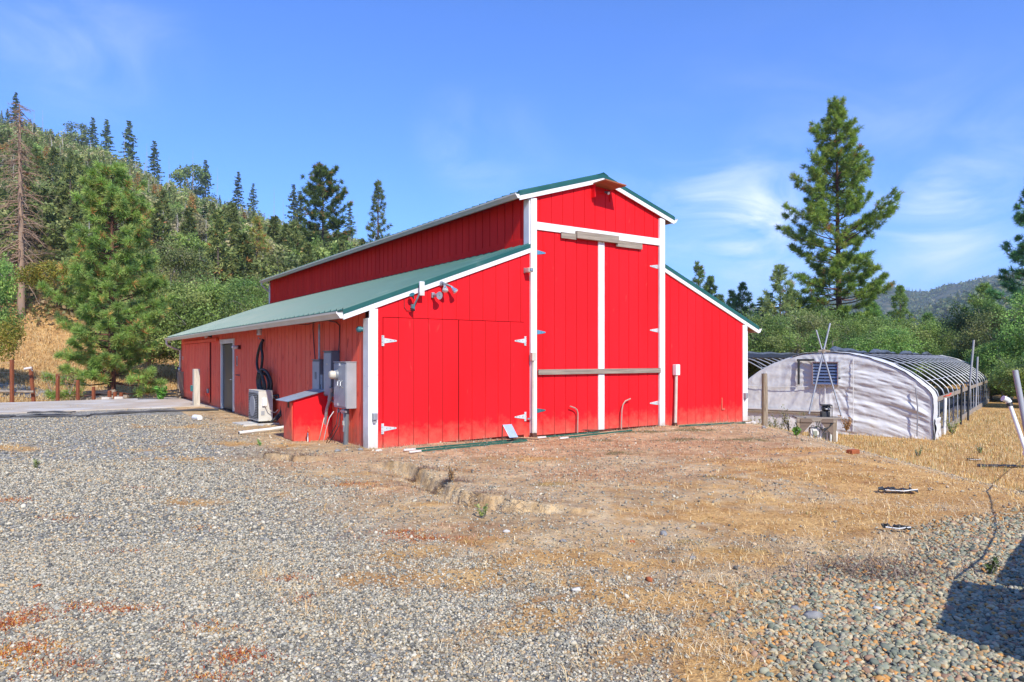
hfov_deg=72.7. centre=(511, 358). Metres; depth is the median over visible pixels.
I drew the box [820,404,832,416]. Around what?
pump
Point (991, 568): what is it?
weed
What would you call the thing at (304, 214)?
fir tree
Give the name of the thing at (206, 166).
fir tree
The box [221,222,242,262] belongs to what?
pine tree
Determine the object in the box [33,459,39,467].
weed
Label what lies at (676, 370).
conduit riser
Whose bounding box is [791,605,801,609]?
rock
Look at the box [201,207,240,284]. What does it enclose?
pine tree
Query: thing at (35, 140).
pine tree
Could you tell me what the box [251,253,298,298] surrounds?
oak tree
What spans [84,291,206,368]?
oak tree
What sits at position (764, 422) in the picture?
wooden post
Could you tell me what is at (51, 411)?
rubber mat
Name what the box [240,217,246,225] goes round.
oak tree
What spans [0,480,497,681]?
red weeds
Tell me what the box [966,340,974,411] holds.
steel pole
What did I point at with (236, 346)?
wall lamp
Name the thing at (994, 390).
bush
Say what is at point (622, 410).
bent pipe
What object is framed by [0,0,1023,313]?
sky
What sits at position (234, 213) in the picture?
pine tree
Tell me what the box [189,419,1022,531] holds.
green weeds
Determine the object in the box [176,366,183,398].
hydrant post
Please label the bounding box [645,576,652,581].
rock
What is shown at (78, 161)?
pine tree
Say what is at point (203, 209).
fir tree
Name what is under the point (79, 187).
pine tree
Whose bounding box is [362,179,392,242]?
pine tree
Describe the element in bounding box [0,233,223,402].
hillside grass
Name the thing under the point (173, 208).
oak tree
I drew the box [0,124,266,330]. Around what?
brush
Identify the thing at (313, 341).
cable
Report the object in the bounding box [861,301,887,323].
pine tree
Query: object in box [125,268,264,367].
oak tree
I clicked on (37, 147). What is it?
oak tree
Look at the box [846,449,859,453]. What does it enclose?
clay brick
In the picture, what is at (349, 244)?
oak tree
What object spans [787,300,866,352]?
oak tree
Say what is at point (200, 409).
rubber mat
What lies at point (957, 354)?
oak tree
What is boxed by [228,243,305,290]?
oak tree
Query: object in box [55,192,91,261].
pine tree
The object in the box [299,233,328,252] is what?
oak tree
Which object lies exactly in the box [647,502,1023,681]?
river gravel
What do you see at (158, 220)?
pine tree
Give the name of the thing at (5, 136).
pine tree
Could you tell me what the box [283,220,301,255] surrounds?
pine tree
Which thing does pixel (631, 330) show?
barn door
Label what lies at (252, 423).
concrete pad
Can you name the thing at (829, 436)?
plastic jug
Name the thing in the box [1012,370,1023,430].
leaning pipe
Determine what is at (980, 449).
weed
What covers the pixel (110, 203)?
pine tree
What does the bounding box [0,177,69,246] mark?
oak tree
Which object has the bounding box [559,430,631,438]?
fence post
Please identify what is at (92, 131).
fir tree
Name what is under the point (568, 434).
fence post
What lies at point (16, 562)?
gravel
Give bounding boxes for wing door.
[381,317,457,447]
[458,320,526,439]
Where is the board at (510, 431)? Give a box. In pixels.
[501,424,538,439]
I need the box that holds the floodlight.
[439,281,457,293]
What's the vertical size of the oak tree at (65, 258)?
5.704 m
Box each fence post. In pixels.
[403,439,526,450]
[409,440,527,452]
[537,431,599,437]
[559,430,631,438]
[679,422,733,426]
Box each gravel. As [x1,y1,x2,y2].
[0,414,1023,681]
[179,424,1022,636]
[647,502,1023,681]
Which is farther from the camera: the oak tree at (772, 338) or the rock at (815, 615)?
the oak tree at (772, 338)
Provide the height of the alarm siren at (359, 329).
0.120 m
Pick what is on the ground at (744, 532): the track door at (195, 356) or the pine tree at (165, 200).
the pine tree at (165, 200)
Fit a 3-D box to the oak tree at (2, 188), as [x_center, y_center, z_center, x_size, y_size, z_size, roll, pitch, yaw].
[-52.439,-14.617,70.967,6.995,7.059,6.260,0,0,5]
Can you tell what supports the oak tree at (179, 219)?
on the ground at (744, 532)
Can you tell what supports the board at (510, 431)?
on the ground at (744, 532)
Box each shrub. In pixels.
[0,316,26,347]
[0,326,19,361]
[32,259,61,287]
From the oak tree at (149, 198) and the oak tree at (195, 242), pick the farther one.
the oak tree at (149, 198)
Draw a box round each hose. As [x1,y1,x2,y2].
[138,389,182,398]
[256,337,272,389]
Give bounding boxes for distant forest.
[0,115,365,243]
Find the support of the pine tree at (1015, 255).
on the ground at (744, 532)
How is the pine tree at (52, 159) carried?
on the ground at (744, 532)
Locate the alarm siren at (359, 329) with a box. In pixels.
[356,326,362,332]
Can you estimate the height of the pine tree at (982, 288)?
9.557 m
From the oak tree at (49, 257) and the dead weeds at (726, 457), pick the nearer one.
the dead weeds at (726, 457)
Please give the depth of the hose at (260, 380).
17.69 m
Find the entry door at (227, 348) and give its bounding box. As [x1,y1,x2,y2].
[223,344,232,409]
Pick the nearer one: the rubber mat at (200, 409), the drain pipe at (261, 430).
the drain pipe at (261, 430)
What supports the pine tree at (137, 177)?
on the ground at (744, 532)
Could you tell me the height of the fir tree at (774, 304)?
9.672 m
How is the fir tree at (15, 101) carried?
on the ground at (744, 532)
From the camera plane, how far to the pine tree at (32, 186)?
69.48 m
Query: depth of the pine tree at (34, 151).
102.30 m
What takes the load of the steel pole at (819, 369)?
on the ground at (744, 532)
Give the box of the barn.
[164,172,761,448]
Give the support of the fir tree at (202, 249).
on the ground at (744, 532)
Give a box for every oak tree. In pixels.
[0,152,26,176]
[0,176,60,235]
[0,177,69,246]
[0,179,28,239]
[0,190,14,244]
[0,223,17,264]
[0,252,28,354]
[3,147,30,168]
[9,249,73,266]
[23,142,43,152]
[31,166,71,201]
[31,201,91,250]
[47,252,105,300]
[58,121,91,148]
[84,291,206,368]
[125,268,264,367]
[136,192,158,202]
[136,236,219,298]
[156,200,177,231]
[161,229,208,277]
[166,277,200,314]
[167,214,213,242]
[168,200,185,209]
[169,163,211,195]
[170,207,210,238]
[172,215,201,239]
[187,274,268,317]
[206,246,237,283]
[219,231,277,259]
[224,222,275,255]
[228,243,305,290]
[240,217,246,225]
[240,222,255,229]
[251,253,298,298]
[273,246,301,258]
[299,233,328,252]
[300,236,349,261]
[329,236,353,246]
[738,308,806,378]
[762,306,840,352]
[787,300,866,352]
[801,326,859,352]
[833,309,904,350]
[843,324,930,376]
[877,312,961,375]
[911,342,968,395]
[915,314,963,385]
[933,294,1002,384]
[935,304,1006,388]
[949,305,1023,398]
[955,338,1023,401]
[983,354,1023,397]
[989,286,1023,365]
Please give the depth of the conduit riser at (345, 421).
12.97 m
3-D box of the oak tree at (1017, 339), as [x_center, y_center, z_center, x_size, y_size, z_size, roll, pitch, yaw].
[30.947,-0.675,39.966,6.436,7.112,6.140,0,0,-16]
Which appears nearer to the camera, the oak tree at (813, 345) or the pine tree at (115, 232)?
the oak tree at (813, 345)
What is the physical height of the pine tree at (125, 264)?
12.160 m
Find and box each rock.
[571,587,580,591]
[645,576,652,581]
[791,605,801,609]
[803,611,823,619]
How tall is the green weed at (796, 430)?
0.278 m
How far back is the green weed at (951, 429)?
23.41 m
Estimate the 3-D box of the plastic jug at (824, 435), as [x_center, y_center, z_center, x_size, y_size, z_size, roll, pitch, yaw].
[9.345,2.267,20.948,0.250,0.390,0.244,0,0,5]
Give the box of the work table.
[792,416,841,441]
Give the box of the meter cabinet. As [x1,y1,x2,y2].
[328,361,355,412]
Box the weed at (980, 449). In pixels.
[975,443,982,452]
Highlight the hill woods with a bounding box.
[736,268,1023,329]
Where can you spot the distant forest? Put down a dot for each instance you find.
(71, 145)
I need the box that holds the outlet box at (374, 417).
[372,413,377,422]
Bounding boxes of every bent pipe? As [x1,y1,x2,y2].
[570,406,578,432]
[621,398,630,428]
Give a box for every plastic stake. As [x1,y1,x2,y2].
[942,398,946,434]
[960,384,962,424]
[967,386,969,420]
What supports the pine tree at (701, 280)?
on the ground at (744, 532)
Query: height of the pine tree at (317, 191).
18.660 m
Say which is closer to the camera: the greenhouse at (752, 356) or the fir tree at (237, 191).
the greenhouse at (752, 356)
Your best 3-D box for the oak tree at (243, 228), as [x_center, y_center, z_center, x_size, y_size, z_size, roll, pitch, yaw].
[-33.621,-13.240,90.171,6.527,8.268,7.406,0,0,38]
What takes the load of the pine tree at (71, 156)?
on the ground at (744, 532)
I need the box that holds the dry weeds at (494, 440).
[217,408,757,447]
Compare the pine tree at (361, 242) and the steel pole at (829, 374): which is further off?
the pine tree at (361, 242)
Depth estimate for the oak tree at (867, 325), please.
55.09 m
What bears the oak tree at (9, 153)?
on the ground at (744, 532)
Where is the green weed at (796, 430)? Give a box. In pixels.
[792,424,800,435]
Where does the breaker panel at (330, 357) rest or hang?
attached to the barn
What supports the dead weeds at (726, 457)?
on the ground at (744, 532)
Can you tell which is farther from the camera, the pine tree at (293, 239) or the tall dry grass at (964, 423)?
the pine tree at (293, 239)
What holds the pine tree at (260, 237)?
on the ground at (744, 532)
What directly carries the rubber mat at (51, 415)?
on the ground at (744, 532)
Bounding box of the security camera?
[523,267,532,272]
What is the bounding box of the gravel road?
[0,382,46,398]
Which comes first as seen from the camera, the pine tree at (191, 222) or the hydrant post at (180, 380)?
the hydrant post at (180, 380)
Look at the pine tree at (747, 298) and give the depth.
73.81 m
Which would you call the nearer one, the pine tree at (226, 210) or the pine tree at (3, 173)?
the pine tree at (3, 173)
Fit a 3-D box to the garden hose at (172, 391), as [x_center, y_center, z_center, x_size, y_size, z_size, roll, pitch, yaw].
[-13.714,1.400,27.209,1.577,0.393,0.633,0,0,-33]
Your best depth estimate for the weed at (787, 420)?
21.52 m
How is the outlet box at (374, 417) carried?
attached to the barn
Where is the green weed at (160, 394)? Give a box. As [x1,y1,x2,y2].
[154,386,167,398]
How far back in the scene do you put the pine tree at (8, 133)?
185.90 m
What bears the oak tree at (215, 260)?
on the ground at (744, 532)
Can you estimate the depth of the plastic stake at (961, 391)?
25.97 m
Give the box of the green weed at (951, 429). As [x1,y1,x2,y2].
[946,418,960,434]
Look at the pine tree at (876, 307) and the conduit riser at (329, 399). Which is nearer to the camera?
the conduit riser at (329, 399)
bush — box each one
[838,414,851,431]
[966,385,1007,399]
[985,386,1023,401]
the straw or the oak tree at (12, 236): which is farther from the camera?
the oak tree at (12, 236)
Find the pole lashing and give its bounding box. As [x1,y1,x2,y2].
[818,349,829,352]
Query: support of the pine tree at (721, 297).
on the ground at (744, 532)
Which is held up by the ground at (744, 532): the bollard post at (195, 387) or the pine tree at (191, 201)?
the pine tree at (191, 201)
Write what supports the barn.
on the ground at (744, 532)
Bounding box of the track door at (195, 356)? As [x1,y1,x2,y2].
[183,342,210,402]
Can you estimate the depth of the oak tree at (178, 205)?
132.72 m
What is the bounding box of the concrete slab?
[0,397,217,413]
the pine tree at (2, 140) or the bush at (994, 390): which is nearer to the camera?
the bush at (994, 390)
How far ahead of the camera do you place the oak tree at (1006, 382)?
36.29 m
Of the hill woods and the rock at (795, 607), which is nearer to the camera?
the rock at (795, 607)
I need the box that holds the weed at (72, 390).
[63,377,76,393]
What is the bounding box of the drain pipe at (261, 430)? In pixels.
[238,426,283,433]
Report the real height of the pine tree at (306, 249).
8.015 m
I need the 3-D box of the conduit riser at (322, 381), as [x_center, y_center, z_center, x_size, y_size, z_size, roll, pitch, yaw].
[-3.904,1.049,14.219,0.075,1.443,0.358,0,0,-26]
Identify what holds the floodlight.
attached to the barn
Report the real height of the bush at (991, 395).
1.319 m
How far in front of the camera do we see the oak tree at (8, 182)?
78.04 m
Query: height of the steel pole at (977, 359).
2.686 m
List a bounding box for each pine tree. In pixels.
[0,131,7,153]
[0,165,12,193]
[1,165,49,247]
[2,142,9,156]
[3,132,8,144]
[6,130,10,139]
[9,138,17,149]
[24,137,32,154]
[26,147,50,182]
[30,151,48,183]
[33,137,39,145]
[36,158,182,400]
[43,146,49,158]
[45,146,64,182]
[54,159,82,218]
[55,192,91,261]
[67,150,75,168]
[71,155,85,191]
[76,185,89,215]
[85,155,91,167]
[99,202,118,256]
[102,175,119,236]
[134,172,141,186]
[140,200,173,276]
[150,184,158,198]
[158,188,174,239]
[178,207,203,258]
[186,192,198,214]
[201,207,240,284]
[209,202,215,215]
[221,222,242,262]
[221,230,265,300]
[223,201,234,223]
[225,201,241,230]
[242,215,277,294]
[266,215,283,246]
[275,223,289,244]
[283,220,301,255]
[284,219,306,248]
[291,161,353,253]
[298,254,309,265]
[300,241,316,262]
[336,239,346,253]
[357,238,365,246]
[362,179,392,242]
[692,260,715,295]
[705,275,718,298]
[717,293,724,302]
[725,289,741,314]
[735,281,754,317]
[754,263,806,331]
[773,95,904,329]
[783,289,799,316]
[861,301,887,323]
[885,285,914,334]
[919,311,937,326]
[962,281,998,313]
[985,177,1023,352]
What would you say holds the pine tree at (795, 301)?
on the ground at (744, 532)
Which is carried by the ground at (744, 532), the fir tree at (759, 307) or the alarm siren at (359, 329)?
the fir tree at (759, 307)
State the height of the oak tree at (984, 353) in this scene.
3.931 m
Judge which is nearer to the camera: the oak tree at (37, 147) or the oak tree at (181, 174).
the oak tree at (37, 147)
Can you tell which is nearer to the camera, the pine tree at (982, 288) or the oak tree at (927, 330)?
the oak tree at (927, 330)
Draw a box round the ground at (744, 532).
[0,148,1023,681]
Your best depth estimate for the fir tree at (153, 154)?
330.63 m
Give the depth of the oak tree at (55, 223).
69.87 m
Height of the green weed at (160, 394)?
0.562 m
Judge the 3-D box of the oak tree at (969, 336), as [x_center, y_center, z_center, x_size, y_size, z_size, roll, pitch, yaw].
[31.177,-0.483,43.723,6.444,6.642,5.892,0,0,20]
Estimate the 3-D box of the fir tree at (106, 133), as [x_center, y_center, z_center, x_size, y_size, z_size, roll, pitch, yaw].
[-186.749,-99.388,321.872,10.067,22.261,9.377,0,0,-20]
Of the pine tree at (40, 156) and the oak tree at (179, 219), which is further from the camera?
the oak tree at (179, 219)
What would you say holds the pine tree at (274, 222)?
on the ground at (744, 532)
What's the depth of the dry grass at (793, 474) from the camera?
9.01 m
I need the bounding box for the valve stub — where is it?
[307,426,309,441]
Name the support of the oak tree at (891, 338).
on the ground at (744, 532)
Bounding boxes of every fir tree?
[3,109,11,128]
[8,92,22,124]
[87,117,101,146]
[100,119,117,161]
[118,120,144,165]
[147,141,164,184]
[192,247,206,276]
[196,160,216,200]
[199,201,209,220]
[231,172,245,208]
[246,183,261,213]
[284,184,300,224]
[295,191,306,225]
[342,206,356,237]
[753,298,764,317]
[757,292,778,322]
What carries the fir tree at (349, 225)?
on the ground at (744, 532)
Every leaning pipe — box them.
[1001,396,1023,450]
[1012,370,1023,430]
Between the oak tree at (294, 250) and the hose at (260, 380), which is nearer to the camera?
the hose at (260, 380)
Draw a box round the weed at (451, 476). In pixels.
[446,465,454,481]
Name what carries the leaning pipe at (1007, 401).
on the pipe fitting
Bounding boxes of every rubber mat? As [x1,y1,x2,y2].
[0,415,15,417]
[15,414,92,416]
[27,411,75,412]
[91,409,159,414]
[159,408,218,411]
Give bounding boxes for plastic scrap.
[878,486,917,491]
[881,523,910,529]
[975,464,1023,466]
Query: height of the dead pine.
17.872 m
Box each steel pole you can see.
[808,323,830,413]
[815,330,841,415]
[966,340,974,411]
[975,357,978,406]
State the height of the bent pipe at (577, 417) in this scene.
0.604 m
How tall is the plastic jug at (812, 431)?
0.390 m
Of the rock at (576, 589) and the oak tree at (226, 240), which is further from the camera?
the oak tree at (226, 240)
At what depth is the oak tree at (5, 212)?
64.96 m
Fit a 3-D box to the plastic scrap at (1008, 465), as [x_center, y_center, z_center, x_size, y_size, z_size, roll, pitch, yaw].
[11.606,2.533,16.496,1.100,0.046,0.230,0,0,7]
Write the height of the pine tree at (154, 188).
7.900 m
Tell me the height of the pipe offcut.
0.148 m
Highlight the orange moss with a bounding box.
[0,624,260,668]
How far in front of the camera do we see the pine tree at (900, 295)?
79.74 m
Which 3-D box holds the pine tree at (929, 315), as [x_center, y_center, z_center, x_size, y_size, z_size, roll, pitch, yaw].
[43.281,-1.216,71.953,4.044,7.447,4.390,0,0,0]
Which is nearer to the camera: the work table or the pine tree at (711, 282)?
the work table
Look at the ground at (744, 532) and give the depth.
7.51 m
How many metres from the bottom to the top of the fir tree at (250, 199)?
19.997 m
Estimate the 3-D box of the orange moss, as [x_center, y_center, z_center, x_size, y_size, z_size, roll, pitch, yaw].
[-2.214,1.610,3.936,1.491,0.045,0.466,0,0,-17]
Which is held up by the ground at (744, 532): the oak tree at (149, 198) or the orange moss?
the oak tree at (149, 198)
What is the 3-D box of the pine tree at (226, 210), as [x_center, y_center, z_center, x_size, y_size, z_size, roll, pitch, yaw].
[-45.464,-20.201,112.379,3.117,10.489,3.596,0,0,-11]
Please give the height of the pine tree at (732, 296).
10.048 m
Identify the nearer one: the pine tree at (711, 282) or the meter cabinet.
the meter cabinet
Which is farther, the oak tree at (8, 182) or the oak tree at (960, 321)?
the oak tree at (8, 182)
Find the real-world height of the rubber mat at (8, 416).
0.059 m
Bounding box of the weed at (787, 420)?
[780,404,793,430]
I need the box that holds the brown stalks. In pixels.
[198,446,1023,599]
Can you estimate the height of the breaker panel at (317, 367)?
1.618 m
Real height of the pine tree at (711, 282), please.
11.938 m
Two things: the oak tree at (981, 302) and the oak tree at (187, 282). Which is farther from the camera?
the oak tree at (187, 282)
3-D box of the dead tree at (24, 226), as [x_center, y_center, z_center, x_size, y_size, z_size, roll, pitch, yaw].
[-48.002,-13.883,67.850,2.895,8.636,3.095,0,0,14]
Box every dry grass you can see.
[1,404,1023,681]
[749,408,1023,491]
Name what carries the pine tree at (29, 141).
on the ground at (744, 532)
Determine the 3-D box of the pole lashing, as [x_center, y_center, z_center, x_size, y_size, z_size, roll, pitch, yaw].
[9.295,-0.219,20.722,0.356,0.126,0.124,0,0,0]
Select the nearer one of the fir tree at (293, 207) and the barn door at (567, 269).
the barn door at (567, 269)
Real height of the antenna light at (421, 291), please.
0.551 m
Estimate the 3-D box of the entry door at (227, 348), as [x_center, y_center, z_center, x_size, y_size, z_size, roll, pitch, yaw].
[-8.813,0.565,21.578,0.122,2.010,1.537,0,0,-34]
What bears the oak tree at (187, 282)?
on the ground at (744, 532)
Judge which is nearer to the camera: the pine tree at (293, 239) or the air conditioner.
the air conditioner
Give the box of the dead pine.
[0,103,59,314]
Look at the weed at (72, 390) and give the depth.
29.24 m
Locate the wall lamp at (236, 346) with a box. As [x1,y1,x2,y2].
[232,345,240,348]
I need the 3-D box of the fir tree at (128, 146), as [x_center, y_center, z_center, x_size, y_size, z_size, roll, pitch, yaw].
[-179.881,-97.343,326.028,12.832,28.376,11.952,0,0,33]
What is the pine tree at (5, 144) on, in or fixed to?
on the ground at (744, 532)
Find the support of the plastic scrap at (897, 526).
on the ground at (744, 532)
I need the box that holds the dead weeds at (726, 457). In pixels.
[0,412,1021,545]
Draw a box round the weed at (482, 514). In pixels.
[474,504,487,517]
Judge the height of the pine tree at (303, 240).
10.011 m
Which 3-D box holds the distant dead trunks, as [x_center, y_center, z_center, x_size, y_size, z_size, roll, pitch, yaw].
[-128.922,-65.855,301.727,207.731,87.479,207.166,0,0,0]
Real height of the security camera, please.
0.100 m
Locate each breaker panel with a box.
[312,324,323,388]
[323,351,339,396]
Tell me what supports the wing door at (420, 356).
in the barn
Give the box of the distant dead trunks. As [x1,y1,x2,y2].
[27,127,287,222]
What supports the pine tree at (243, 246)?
on the ground at (744, 532)
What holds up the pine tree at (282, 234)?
on the ground at (744, 532)
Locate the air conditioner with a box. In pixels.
[248,389,281,422]
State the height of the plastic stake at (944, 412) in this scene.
1.247 m
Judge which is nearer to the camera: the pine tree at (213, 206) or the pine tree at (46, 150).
the pine tree at (46, 150)
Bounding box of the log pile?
[81,390,128,399]
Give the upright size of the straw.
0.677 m
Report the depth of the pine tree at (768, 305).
57.72 m
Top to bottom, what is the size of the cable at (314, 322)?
0.059 m
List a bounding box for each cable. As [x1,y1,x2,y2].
[287,319,337,325]
[313,323,314,358]
[330,321,339,351]
[815,421,833,432]
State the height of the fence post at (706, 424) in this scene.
0.052 m
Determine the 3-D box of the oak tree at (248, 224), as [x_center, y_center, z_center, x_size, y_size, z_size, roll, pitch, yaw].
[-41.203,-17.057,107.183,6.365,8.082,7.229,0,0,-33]
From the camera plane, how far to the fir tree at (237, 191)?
346.08 m
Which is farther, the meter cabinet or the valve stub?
the valve stub
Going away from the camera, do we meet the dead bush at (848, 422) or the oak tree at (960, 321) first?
the dead bush at (848, 422)
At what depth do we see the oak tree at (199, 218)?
91.62 m
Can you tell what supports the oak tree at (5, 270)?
on the ground at (744, 532)
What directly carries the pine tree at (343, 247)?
on the ground at (744, 532)
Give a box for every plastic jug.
[808,425,818,438]
[819,427,827,440]
[828,431,837,441]
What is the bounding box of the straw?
[213,476,1023,681]
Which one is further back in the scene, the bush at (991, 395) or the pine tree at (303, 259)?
the pine tree at (303, 259)
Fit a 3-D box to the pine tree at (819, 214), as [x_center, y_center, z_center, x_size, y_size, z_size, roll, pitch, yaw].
[29.103,-10.329,62.337,11.034,26.117,10.558,0,0,0]
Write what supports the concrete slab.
on the ground at (744, 532)
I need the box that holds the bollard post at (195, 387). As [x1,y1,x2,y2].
[190,369,199,405]
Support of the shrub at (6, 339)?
on the ground at (744, 532)
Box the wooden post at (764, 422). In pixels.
[761,373,767,425]
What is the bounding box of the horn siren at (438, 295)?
[431,291,441,298]
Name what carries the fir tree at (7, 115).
on the ground at (744, 532)
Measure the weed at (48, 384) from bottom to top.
0.885 m
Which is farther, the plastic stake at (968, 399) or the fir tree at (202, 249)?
the fir tree at (202, 249)
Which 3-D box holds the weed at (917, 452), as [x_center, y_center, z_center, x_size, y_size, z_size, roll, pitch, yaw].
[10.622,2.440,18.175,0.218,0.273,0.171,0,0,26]
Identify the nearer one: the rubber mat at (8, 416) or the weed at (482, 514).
the weed at (482, 514)
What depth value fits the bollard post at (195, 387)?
23.52 m
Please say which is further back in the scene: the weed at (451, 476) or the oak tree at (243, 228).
the oak tree at (243, 228)
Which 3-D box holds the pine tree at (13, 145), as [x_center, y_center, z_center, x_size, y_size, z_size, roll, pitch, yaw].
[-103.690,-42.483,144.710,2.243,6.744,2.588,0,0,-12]
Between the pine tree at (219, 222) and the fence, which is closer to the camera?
the fence
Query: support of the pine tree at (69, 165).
on the ground at (744, 532)
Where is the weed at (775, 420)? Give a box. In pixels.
[769,410,789,428]
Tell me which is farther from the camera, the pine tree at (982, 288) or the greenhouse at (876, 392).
the pine tree at (982, 288)
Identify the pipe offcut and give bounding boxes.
[192,414,202,419]
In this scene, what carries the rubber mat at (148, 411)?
on the ground at (744, 532)
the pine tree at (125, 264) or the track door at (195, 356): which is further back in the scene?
the pine tree at (125, 264)
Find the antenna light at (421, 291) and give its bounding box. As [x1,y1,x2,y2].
[404,281,424,310]
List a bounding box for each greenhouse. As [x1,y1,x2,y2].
[748,346,989,439]
[748,351,801,375]
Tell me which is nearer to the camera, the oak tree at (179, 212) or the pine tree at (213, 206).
the oak tree at (179, 212)
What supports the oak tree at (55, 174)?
on the ground at (744, 532)
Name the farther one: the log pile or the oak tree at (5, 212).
the oak tree at (5, 212)
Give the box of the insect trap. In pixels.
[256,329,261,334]
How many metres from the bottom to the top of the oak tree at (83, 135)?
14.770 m
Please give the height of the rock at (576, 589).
0.038 m
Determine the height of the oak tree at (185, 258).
9.503 m
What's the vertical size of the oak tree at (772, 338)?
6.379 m
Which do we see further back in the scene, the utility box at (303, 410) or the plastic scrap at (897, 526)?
the utility box at (303, 410)
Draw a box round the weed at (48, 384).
[42,372,58,391]
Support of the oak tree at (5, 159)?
on the ground at (744, 532)
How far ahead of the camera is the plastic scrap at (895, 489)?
8.41 m
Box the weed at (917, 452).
[915,447,922,456]
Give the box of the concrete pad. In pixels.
[232,421,278,425]
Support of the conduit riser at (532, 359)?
attached to the barn
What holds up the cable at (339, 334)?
attached to the barn
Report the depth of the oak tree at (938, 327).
58.29 m
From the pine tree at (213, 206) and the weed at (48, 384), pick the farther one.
the pine tree at (213, 206)
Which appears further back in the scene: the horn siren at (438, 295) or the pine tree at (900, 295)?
the pine tree at (900, 295)
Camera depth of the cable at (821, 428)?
20.57 m
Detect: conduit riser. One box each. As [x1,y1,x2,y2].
[320,375,323,389]
[324,387,333,424]
[340,409,348,444]
[527,353,536,436]
[672,364,679,425]
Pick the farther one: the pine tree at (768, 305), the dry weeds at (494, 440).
the pine tree at (768, 305)
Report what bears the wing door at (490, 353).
in the barn
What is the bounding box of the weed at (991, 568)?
[984,555,1001,573]
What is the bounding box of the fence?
[0,360,122,401]
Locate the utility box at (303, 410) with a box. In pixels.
[276,389,331,440]
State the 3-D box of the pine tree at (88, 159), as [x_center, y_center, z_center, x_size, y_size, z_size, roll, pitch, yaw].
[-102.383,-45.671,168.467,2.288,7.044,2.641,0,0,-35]
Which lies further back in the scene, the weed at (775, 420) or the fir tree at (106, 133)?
the fir tree at (106, 133)
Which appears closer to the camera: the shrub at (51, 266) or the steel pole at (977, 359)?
the steel pole at (977, 359)
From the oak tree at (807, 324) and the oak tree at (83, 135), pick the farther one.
the oak tree at (83, 135)
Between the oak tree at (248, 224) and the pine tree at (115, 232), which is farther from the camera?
the oak tree at (248, 224)

